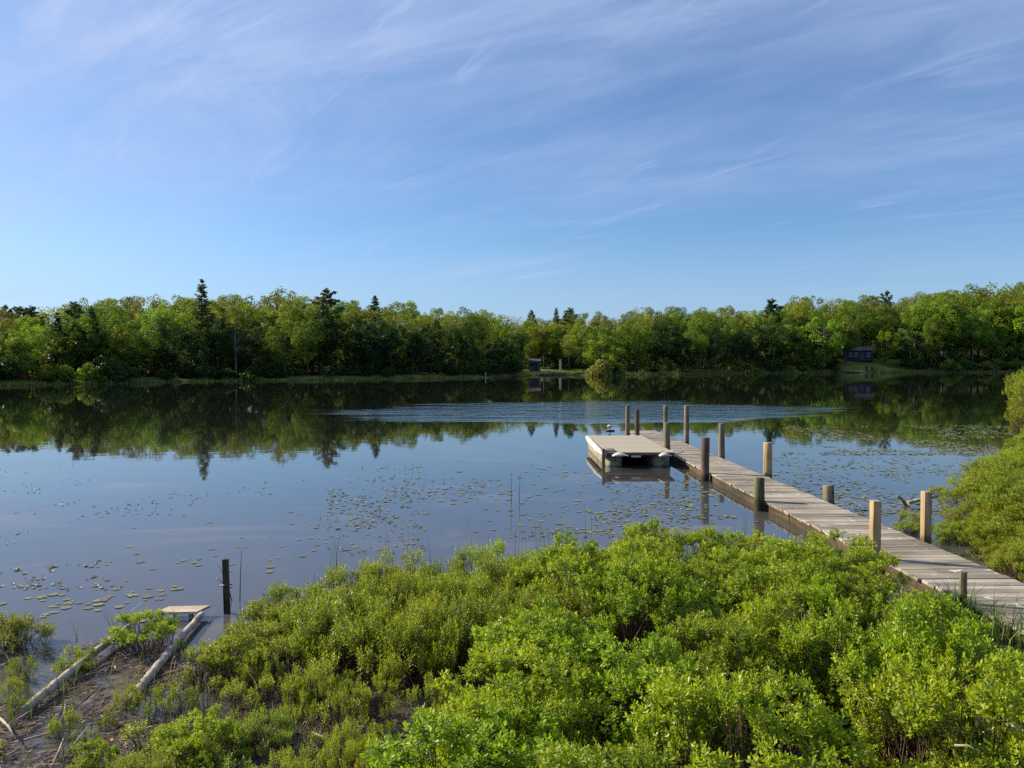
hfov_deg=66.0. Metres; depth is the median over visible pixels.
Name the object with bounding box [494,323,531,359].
tree
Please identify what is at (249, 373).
shore bush
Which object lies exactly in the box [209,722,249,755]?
shrub
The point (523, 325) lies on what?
tree
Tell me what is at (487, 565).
shrub
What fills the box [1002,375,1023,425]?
tall shrub
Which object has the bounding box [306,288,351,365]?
pine tree
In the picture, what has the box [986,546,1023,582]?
shrub
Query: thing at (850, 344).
lawn tree
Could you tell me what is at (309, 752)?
shrub
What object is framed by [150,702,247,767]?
shrub
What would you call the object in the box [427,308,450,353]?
tree
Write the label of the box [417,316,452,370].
tree
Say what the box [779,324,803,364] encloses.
tree
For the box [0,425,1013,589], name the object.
lily pads
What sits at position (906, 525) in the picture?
shrub
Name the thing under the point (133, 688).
shrub
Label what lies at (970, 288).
tree
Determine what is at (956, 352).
tree
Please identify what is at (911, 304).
tree
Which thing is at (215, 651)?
shrub
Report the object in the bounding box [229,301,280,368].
tree
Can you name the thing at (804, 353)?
tree
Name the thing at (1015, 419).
tall shrub
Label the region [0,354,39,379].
shore bush
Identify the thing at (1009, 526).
shrub
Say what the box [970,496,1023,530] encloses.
shrub
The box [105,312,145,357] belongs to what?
tree
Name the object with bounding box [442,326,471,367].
tree
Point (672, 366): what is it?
shore bush
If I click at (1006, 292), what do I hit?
tree
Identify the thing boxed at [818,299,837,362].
tree
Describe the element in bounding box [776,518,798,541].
reed tuft
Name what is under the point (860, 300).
tree
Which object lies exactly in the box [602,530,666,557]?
shrub
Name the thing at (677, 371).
marsh grass
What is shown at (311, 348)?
tree
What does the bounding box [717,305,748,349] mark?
tree
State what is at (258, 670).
shrub
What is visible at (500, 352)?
tree
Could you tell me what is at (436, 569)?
shrub
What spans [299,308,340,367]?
tree
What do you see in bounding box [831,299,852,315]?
tree
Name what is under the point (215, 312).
tree
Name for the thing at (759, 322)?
tree
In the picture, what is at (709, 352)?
tree
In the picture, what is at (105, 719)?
shrub
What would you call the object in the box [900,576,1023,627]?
grass tuft
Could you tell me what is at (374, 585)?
shrub
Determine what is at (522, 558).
shrub
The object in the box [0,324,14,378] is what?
tree
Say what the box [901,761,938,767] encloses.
shrub
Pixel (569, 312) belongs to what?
pine tree
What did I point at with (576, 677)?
shrub
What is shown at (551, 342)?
tree
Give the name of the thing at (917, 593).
shrub
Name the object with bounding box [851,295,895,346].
tree
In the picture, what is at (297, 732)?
dead stems
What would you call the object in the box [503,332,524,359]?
tree
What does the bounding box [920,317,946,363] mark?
tree
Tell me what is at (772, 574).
shrub
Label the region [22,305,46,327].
pine tree
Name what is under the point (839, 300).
tree
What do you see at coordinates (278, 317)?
tree
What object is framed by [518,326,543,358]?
tree
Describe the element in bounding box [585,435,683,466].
pontoon raft
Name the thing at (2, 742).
shrub
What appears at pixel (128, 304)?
tree
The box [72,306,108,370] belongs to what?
spruce tree
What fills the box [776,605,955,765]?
shrub
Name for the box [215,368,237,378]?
shore bush
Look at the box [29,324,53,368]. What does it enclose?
tree
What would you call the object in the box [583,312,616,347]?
tree
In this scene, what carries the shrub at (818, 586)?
on the ground at (862, 365)
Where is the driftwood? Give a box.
[897,495,938,505]
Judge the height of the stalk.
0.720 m
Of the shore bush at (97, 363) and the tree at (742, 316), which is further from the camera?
the tree at (742, 316)
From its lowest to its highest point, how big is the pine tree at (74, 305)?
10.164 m
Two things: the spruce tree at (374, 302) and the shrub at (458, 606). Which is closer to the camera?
the shrub at (458, 606)
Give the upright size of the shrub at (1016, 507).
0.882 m
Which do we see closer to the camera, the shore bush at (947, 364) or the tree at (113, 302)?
the tree at (113, 302)
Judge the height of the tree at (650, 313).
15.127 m
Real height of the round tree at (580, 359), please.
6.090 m
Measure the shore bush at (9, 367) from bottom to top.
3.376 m
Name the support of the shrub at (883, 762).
on the ground at (862, 365)
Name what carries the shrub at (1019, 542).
on the ground at (862, 365)
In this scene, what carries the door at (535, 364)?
in the hut
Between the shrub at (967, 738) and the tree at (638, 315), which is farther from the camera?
the tree at (638, 315)
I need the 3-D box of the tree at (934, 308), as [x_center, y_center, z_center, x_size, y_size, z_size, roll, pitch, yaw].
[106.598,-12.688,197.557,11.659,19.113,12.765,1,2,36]
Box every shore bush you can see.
[0,354,20,376]
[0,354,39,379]
[37,365,61,381]
[52,365,81,382]
[77,363,107,383]
[84,355,127,382]
[105,361,139,382]
[156,368,172,379]
[174,369,193,377]
[194,362,221,379]
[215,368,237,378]
[236,367,262,380]
[259,362,288,377]
[320,365,335,376]
[334,365,350,375]
[379,367,396,376]
[434,358,463,374]
[460,363,477,374]
[472,359,506,374]
[501,360,524,373]
[585,359,613,375]
[605,362,618,372]
[606,360,626,374]
[659,360,676,371]
[725,360,754,371]
[745,366,759,372]
[759,359,786,371]
[786,365,796,370]
[831,366,839,372]
[898,357,924,368]
[939,359,963,371]
[952,360,975,369]
[974,361,994,369]
[989,359,1012,369]
[1008,358,1023,369]
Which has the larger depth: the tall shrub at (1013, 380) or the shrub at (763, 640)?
the tall shrub at (1013, 380)
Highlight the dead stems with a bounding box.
[124,621,603,767]
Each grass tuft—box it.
[0,688,28,724]
[68,615,86,643]
[102,601,142,643]
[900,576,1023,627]
[942,536,983,558]
[953,592,1023,649]
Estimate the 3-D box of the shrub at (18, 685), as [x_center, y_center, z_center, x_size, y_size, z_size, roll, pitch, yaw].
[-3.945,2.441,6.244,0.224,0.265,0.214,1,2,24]
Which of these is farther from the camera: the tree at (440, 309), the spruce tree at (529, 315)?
the spruce tree at (529, 315)
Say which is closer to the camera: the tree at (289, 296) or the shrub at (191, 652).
the shrub at (191, 652)
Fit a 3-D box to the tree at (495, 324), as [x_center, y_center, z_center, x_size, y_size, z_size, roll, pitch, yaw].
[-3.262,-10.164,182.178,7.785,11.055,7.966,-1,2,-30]
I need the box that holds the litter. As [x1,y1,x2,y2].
[0,633,490,767]
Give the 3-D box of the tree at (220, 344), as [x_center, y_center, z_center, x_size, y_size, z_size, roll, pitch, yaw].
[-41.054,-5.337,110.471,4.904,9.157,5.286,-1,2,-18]
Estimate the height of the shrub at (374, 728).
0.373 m
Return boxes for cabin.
[843,347,874,360]
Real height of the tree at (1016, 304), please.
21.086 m
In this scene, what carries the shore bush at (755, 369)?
on the ground at (862, 365)
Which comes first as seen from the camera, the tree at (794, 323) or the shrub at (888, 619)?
the shrub at (888, 619)
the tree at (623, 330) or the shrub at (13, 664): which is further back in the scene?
the tree at (623, 330)
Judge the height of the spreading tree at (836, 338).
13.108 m
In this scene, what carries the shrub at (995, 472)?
on the ground at (862, 365)
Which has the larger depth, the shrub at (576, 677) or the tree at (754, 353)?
the tree at (754, 353)
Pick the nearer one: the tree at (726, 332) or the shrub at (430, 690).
the shrub at (430, 690)
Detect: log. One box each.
[19,622,134,714]
[123,612,203,705]
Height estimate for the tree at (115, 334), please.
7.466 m
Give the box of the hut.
[528,359,541,370]
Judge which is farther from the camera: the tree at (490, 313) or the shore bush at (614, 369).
the tree at (490, 313)
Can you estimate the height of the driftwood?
0.322 m
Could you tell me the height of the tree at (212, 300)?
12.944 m
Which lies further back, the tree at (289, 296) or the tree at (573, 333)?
the tree at (573, 333)
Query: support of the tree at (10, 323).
on the ground at (862, 365)
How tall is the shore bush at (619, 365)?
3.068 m
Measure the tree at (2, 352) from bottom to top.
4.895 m
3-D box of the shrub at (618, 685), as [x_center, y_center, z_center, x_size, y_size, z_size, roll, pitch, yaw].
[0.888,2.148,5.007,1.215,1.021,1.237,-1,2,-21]
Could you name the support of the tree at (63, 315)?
on the ground at (862, 365)
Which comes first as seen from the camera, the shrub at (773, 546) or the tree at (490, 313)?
the shrub at (773, 546)
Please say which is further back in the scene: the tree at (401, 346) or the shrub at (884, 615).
the tree at (401, 346)
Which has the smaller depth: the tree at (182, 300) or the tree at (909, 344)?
the tree at (182, 300)
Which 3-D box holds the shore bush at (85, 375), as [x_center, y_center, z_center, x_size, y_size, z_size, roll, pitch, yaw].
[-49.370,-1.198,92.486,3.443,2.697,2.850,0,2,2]
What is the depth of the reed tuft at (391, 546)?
10.46 m
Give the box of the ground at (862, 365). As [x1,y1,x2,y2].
[0,325,1022,739]
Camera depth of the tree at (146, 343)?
101.28 m
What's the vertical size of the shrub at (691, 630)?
0.894 m
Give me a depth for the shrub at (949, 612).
5.10 m
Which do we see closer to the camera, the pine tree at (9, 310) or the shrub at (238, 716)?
the shrub at (238, 716)
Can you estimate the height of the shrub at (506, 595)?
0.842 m
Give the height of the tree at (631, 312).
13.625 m
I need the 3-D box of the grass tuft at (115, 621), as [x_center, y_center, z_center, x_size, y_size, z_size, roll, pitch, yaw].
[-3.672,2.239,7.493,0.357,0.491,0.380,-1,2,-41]
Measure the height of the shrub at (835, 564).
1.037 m
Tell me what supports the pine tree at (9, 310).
on the ground at (862, 365)
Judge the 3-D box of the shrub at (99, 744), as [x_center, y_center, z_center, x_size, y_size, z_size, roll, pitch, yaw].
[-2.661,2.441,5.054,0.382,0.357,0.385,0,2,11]
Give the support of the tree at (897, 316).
on the ground at (862, 365)
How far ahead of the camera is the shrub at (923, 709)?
4.29 m
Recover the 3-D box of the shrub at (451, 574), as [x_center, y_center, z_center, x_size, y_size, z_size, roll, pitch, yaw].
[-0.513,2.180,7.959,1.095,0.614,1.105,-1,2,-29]
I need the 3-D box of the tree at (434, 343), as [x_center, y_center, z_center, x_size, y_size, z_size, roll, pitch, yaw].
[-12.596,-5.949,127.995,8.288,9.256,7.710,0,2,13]
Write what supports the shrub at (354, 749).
on the ground at (862, 365)
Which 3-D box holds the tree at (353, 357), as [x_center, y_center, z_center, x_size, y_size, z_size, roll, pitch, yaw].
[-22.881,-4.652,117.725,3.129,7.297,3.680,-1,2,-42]
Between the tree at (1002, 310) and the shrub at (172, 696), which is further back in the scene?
the tree at (1002, 310)
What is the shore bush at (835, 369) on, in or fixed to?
on the ground at (862, 365)
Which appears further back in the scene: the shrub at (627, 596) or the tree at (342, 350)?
the tree at (342, 350)
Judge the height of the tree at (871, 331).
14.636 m
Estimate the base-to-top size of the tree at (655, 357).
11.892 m
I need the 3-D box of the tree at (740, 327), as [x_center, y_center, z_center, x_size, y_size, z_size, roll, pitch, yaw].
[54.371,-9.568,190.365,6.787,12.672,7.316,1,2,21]
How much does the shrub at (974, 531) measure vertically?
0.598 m
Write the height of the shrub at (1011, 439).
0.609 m
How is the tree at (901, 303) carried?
on the ground at (862, 365)
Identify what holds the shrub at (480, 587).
on the ground at (862, 365)
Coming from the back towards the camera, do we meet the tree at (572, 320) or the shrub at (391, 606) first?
the tree at (572, 320)
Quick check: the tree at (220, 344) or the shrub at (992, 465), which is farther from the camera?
the tree at (220, 344)
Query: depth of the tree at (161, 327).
105.80 m
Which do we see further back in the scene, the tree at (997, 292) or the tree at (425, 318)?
the tree at (997, 292)
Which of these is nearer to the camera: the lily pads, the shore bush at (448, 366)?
the lily pads
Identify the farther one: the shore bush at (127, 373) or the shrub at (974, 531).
the shore bush at (127, 373)
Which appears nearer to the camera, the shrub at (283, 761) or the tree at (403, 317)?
the shrub at (283, 761)
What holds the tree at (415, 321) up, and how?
on the ground at (862, 365)
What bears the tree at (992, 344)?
on the ground at (862, 365)
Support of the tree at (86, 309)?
on the ground at (862, 365)
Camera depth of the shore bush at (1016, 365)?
190.88 m
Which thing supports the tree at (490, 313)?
on the ground at (862, 365)
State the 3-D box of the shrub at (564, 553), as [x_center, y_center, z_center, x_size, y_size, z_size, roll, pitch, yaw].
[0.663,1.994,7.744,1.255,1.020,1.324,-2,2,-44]
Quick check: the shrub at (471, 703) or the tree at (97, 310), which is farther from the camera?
the tree at (97, 310)
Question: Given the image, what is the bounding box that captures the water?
[0,372,1023,767]
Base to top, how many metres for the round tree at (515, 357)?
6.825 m
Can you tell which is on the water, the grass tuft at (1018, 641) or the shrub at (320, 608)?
the grass tuft at (1018, 641)
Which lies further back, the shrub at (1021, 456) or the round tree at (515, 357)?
the round tree at (515, 357)
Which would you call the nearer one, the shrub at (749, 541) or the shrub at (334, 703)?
the shrub at (334, 703)
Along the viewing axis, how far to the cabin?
192.41 m
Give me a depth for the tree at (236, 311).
119.71 m
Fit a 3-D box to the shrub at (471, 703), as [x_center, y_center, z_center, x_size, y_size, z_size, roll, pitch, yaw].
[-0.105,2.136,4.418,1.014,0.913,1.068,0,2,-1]
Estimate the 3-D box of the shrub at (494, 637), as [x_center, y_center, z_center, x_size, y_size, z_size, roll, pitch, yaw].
[0.236,2.114,5.938,1.143,0.951,1.205,0,2,-9]
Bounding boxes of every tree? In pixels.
[0,305,18,331]
[0,307,21,335]
[0,318,24,348]
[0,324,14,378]
[0,340,29,377]
[4,322,48,379]
[10,306,27,319]
[12,306,50,349]
[13,314,44,356]
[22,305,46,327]
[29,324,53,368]
[34,306,68,342]
[38,312,75,369]
[38,337,74,368]
[46,321,110,369]
[55,303,82,312]
[58,309,66,320]
[60,313,90,348]
[61,297,107,326]
[61,301,86,347]
[66,316,114,360]
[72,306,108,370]
[84,306,133,360]
[92,299,130,359]
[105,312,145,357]
[107,322,142,365]
[112,296,153,354]
[118,324,161,376]
[120,297,144,321]
[129,294,162,322]
[129,309,172,373]
[137,304,190,365]
[140,316,185,368]
[156,294,200,354]
[158,299,181,321]
[162,305,207,356]
[170,330,209,378]
[173,297,212,329]
[181,279,226,371]
[190,306,225,348]
[200,314,235,372]
[206,297,229,349]
[209,294,245,359]
[218,294,255,350]
[221,303,262,371]
[223,327,258,372]
[225,325,247,373]
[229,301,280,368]
[242,294,269,349]
[245,325,286,375]
[257,296,274,334]
[258,302,310,367]
[262,286,295,347]
[262,320,309,376]
[265,290,310,363]
[274,293,299,364]
[286,304,317,373]
[290,310,324,374]
[295,301,327,367]
[297,304,346,365]
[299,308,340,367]
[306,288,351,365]
[307,298,321,305]
[333,300,366,368]
[337,314,355,364]
[339,308,384,371]
[342,319,399,374]
[345,300,362,324]
[345,328,368,374]
[361,305,387,326]
[362,295,389,370]
[366,306,397,336]
[369,324,412,369]
[381,301,411,337]
[381,316,410,365]
[387,300,424,356]
[403,307,420,327]
[404,318,437,371]
[404,331,423,373]
[412,310,445,369]
[412,319,460,373]
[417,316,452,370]
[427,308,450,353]
[440,314,478,363]
[441,310,453,356]
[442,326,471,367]
[449,306,482,368]
[458,319,485,373]
[465,314,495,359]
[471,309,494,351]
[472,309,490,360]
[484,341,517,367]
[486,314,513,345]
[489,316,509,343]
[490,323,513,358]
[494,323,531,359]
[496,336,520,370]
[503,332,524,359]
[511,316,526,340]
[516,316,542,349]
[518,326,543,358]
[522,310,550,366]
[527,321,563,368]
[528,318,553,358]
[544,308,566,366]
[544,325,578,368]
[546,318,565,353]
[555,307,582,366]
[558,314,582,362]
[560,334,576,370]
[562,323,590,368]
[571,342,590,369]
[575,312,599,342]
[577,325,616,366]
[582,324,613,352]
[582,332,625,362]
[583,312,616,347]
[601,317,616,347]
[612,317,655,371]
[613,310,646,337]
[613,314,635,357]
[614,324,639,369]
[624,328,652,371]
[630,306,650,324]
[633,314,655,367]
[638,307,671,362]
[643,317,669,369]
[649,317,680,362]
[650,306,687,343]
[660,313,684,352]
[665,336,699,369]
[666,306,689,347]
[675,307,691,352]
[679,307,716,364]
[681,311,722,368]
[684,321,710,369]
[686,318,723,369]
[694,325,720,370]
[706,333,726,370]
[708,308,728,356]
[712,315,739,368]
[715,307,737,363]
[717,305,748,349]
[720,337,741,369]
[723,319,750,359]
[726,310,750,356]
[731,330,755,369]
[738,324,775,365]
[742,310,756,356]
[744,309,767,347]
[750,315,776,355]
[753,298,785,357]
[763,320,800,362]
[764,308,800,358]
[779,314,803,363]
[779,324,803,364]
[782,299,823,325]
[783,295,803,354]
[783,330,815,369]
[792,295,830,316]
[793,312,817,361]
[799,316,850,368]
[803,309,833,367]
[809,312,849,362]
[811,321,840,368]
[816,298,850,314]
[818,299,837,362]
[830,306,873,345]
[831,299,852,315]
[831,315,861,363]
[832,300,862,340]
[847,303,880,346]
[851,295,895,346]
[853,295,876,319]
[866,306,898,358]
[871,330,901,364]
[875,304,919,358]
[878,290,897,344]
[890,329,931,368]
[891,298,915,330]
[892,328,925,355]
[895,301,936,345]
[898,294,928,344]
[905,291,932,338]
[911,296,946,363]
[913,295,960,368]
[918,289,958,362]
[918,303,945,361]
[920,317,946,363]
[928,290,977,359]
[932,313,966,360]
[940,302,972,357]
[943,319,978,362]
[951,283,998,358]
[951,307,995,362]
[952,293,976,328]
[954,300,977,357]
[958,288,1003,356]
[962,294,998,362]
[971,297,1015,362]
[978,324,1009,368]
[982,324,1018,367]
[984,282,1010,303]
[987,288,1023,368]
[989,305,1023,360]
[995,283,1023,355]
[999,287,1020,357]
[1002,312,1023,347]
[1005,291,1023,358]
[1006,282,1023,304]
[1019,328,1023,344]
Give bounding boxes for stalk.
[239,547,241,600]
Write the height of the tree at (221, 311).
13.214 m
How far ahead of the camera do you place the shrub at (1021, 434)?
23.42 m
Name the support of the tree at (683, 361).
on the ground at (862, 365)
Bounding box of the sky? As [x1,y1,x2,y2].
[0,0,1023,331]
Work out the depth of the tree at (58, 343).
95.80 m
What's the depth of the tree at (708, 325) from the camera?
177.64 m
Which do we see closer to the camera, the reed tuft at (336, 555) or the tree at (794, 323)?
the reed tuft at (336, 555)
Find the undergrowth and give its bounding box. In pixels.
[3,343,1023,378]
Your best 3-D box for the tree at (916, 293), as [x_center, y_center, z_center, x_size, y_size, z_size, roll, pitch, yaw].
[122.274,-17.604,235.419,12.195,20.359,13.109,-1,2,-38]
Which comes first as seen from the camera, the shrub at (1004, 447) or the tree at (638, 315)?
the shrub at (1004, 447)
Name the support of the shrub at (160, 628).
on the ground at (862, 365)
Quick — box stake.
[216,558,231,613]
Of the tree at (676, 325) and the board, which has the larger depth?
the tree at (676, 325)
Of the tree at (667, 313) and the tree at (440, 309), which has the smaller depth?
the tree at (440, 309)
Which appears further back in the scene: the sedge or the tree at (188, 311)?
the tree at (188, 311)
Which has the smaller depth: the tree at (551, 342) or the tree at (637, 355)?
the tree at (637, 355)
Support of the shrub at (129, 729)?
on the ground at (862, 365)
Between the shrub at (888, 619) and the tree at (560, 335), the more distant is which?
the tree at (560, 335)
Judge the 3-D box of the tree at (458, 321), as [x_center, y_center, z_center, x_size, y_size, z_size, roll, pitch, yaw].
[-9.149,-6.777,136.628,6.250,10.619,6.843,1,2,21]
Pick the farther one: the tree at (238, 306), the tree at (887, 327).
the tree at (887, 327)
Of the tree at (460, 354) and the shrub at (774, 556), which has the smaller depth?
the shrub at (774, 556)
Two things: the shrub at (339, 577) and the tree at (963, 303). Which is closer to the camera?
the shrub at (339, 577)
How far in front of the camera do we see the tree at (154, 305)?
123.70 m
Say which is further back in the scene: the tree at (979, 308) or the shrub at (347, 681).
the tree at (979, 308)
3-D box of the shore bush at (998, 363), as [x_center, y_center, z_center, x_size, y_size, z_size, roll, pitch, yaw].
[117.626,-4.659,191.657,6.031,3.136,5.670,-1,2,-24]
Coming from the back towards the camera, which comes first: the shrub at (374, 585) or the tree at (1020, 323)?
the tree at (1020, 323)
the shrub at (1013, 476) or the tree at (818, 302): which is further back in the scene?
the tree at (818, 302)
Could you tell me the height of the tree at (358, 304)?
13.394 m
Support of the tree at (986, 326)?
on the ground at (862, 365)
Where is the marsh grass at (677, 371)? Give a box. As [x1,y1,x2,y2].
[0,367,1023,385]
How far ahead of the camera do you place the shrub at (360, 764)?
4.72 m
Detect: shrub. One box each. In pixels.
[0,609,57,656]
[0,674,29,697]
[0,740,8,756]
[4,653,38,680]
[6,689,37,714]
[42,704,85,742]
[49,644,97,679]
[59,646,100,671]
[65,737,126,767]
[67,729,104,752]
[94,710,119,732]
[100,607,185,657]
[103,747,198,767]
[106,683,144,715]
[119,714,189,762]
[139,675,199,726]
[148,727,235,767]
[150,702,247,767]
[178,638,238,686]
[184,749,261,767]
[195,626,274,690]
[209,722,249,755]
[212,605,330,668]
[218,674,275,716]
[225,592,309,643]
[227,706,266,748]
[229,703,296,762]
[236,579,328,636]
[240,645,285,696]
[245,745,318,767]
[272,671,329,716]
[278,585,394,672]
[280,659,343,723]
[283,577,369,661]
[287,595,420,689]
[297,723,360,767]
[299,556,413,611]
[307,672,343,701]
[308,681,372,737]
[314,714,384,767]
[316,568,414,647]
[326,669,365,702]
[332,709,401,765]
[343,667,404,724]
[348,563,446,609]
[349,590,468,667]
[353,595,464,702]
[354,546,448,603]
[354,753,404,767]
[358,702,602,767]
[360,569,471,626]
[383,585,482,673]
[405,667,574,767]
[405,670,463,716]
[406,557,470,606]
[408,588,520,683]
[410,568,498,617]
[424,567,511,645]
[428,632,616,763]
[434,534,541,589]
[454,553,533,610]
[467,590,605,716]
[470,580,576,651]
[478,550,556,593]
[491,553,594,636]
[501,617,648,743]
[502,564,576,605]
[508,572,615,654]
[514,529,639,635]
[534,735,693,767]
[549,631,760,767]
[573,551,721,669]
[575,539,655,616]
[583,547,666,635]
[592,534,705,648]
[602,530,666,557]
[607,532,697,608]
[622,516,729,593]
[623,660,875,767]
[633,609,789,750]
[645,600,784,698]
[652,569,767,640]
[670,543,767,616]
[679,539,775,600]
[684,605,828,744]
[701,562,817,637]
[704,528,801,564]
[710,545,812,617]
[711,538,821,588]
[712,579,877,741]
[767,559,886,668]
[774,551,892,665]
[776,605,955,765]
[788,528,915,597]
[811,544,908,618]
[837,641,1023,767]
[846,589,1023,766]
[847,595,943,658]
[849,584,974,631]
[849,587,993,693]
[849,697,986,767]
[890,509,935,536]
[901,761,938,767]
[909,632,1019,699]
[921,688,1023,764]
[921,734,1023,767]
[928,472,1020,528]
[931,518,974,545]
[936,503,989,535]
[952,465,1023,504]
[952,514,1016,545]
[957,455,1023,485]
[958,519,1021,553]
[959,453,1023,487]
[962,463,1023,513]
[964,479,1023,517]
[965,531,1016,564]
[968,453,1023,479]
[968,637,1023,662]
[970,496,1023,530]
[971,491,1023,546]
[972,541,1023,572]
[975,516,1023,550]
[981,449,1018,464]
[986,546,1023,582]
[986,703,1019,743]
[992,646,1023,673]
[996,444,1023,455]
[997,523,1023,560]
[999,441,1023,451]
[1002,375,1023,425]
[1003,370,1023,418]
[1003,380,1023,435]
[1004,434,1023,446]
[1006,431,1023,445]
[1007,368,1023,427]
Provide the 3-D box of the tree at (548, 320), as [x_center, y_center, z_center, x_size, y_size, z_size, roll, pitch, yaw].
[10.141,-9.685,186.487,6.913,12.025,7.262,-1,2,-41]
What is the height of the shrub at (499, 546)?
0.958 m
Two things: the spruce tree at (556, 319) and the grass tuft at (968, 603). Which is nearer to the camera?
the grass tuft at (968, 603)
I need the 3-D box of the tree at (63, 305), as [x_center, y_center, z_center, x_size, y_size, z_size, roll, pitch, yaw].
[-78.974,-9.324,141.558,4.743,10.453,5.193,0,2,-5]
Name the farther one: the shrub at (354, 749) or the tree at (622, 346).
the tree at (622, 346)
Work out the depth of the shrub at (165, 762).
4.83 m
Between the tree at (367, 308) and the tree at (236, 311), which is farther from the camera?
the tree at (367, 308)
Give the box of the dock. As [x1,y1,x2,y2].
[625,405,1023,646]
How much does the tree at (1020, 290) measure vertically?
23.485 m
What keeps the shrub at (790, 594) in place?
on the ground at (862, 365)
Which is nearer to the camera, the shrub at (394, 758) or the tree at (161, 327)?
the shrub at (394, 758)
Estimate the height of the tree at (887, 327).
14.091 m
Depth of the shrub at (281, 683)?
5.99 m
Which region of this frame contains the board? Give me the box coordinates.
[157,605,209,618]
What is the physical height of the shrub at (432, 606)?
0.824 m
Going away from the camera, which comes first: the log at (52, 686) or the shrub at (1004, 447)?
the log at (52, 686)
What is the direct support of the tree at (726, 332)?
on the ground at (862, 365)
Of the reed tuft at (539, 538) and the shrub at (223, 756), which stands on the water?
the reed tuft at (539, 538)
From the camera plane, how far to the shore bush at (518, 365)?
138.50 m
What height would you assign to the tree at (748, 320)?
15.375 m
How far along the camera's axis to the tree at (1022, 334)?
194.12 m
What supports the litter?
on the ground at (862, 365)
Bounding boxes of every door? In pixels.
[534,363,537,370]
[860,352,863,359]
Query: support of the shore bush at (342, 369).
on the ground at (862, 365)
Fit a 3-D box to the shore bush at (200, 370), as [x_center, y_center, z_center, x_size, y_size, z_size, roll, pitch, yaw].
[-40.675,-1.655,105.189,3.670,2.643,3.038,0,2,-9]
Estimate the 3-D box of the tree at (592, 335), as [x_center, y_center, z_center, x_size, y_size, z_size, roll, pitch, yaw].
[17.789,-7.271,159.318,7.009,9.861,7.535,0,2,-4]
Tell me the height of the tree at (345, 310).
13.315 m
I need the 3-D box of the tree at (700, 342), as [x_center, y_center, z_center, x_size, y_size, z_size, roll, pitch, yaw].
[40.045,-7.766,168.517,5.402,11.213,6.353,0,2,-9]
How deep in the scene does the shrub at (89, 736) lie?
5.44 m
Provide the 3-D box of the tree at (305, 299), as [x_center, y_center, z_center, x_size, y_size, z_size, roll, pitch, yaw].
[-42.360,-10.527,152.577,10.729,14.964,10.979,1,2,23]
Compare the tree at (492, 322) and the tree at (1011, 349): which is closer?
the tree at (492, 322)
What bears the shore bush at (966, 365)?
on the ground at (862, 365)
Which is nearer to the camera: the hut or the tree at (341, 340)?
the tree at (341, 340)
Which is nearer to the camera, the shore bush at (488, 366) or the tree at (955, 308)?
the shore bush at (488, 366)
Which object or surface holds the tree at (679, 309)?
on the ground at (862, 365)
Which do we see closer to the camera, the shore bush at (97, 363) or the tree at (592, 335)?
the shore bush at (97, 363)
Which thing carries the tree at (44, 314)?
on the ground at (862, 365)
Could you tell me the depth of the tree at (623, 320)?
176.09 m
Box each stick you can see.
[0,717,15,739]
[25,730,67,740]
[50,733,65,767]
[954,744,977,751]
[983,682,987,748]
[1003,722,1023,731]
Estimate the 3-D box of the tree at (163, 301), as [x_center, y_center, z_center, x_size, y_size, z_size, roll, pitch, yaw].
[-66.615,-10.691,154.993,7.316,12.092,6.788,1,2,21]
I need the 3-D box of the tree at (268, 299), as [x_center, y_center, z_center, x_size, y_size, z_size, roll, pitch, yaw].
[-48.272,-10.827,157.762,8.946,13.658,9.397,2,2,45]
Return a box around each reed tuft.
[328,535,343,569]
[380,529,402,560]
[511,522,526,556]
[534,518,548,551]
[554,513,566,543]
[583,507,594,539]
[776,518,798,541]
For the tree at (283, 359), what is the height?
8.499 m
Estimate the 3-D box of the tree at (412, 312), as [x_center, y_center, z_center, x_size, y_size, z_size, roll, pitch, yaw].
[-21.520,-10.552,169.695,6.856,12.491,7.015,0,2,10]
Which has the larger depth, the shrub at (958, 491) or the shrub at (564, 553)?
the shrub at (958, 491)
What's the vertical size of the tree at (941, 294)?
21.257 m
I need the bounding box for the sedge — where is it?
[0,607,456,767]
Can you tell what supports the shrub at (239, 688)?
on the ground at (862, 365)
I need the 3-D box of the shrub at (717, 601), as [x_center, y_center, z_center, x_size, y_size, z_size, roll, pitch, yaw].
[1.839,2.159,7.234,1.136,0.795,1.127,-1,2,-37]
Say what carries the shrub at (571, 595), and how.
on the ground at (862, 365)
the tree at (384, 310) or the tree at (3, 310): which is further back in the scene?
the tree at (384, 310)
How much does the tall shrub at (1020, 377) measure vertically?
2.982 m
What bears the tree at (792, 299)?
on the ground at (862, 365)
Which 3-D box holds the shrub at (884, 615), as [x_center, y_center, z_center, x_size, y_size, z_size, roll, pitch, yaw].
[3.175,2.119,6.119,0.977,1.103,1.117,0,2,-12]
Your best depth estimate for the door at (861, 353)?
192.17 m
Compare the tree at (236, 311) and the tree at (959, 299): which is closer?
the tree at (236, 311)
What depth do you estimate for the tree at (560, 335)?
171.17 m
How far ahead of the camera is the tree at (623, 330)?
157.81 m
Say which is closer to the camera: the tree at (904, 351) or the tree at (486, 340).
the tree at (486, 340)
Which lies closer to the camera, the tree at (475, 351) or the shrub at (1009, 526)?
the shrub at (1009, 526)
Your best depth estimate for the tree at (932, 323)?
202.54 m
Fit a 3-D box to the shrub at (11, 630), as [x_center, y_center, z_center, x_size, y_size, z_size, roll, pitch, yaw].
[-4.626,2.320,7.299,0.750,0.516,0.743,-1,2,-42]
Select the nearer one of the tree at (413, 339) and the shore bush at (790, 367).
the tree at (413, 339)
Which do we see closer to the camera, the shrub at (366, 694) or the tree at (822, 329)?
the shrub at (366, 694)
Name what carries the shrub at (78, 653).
on the ground at (862, 365)

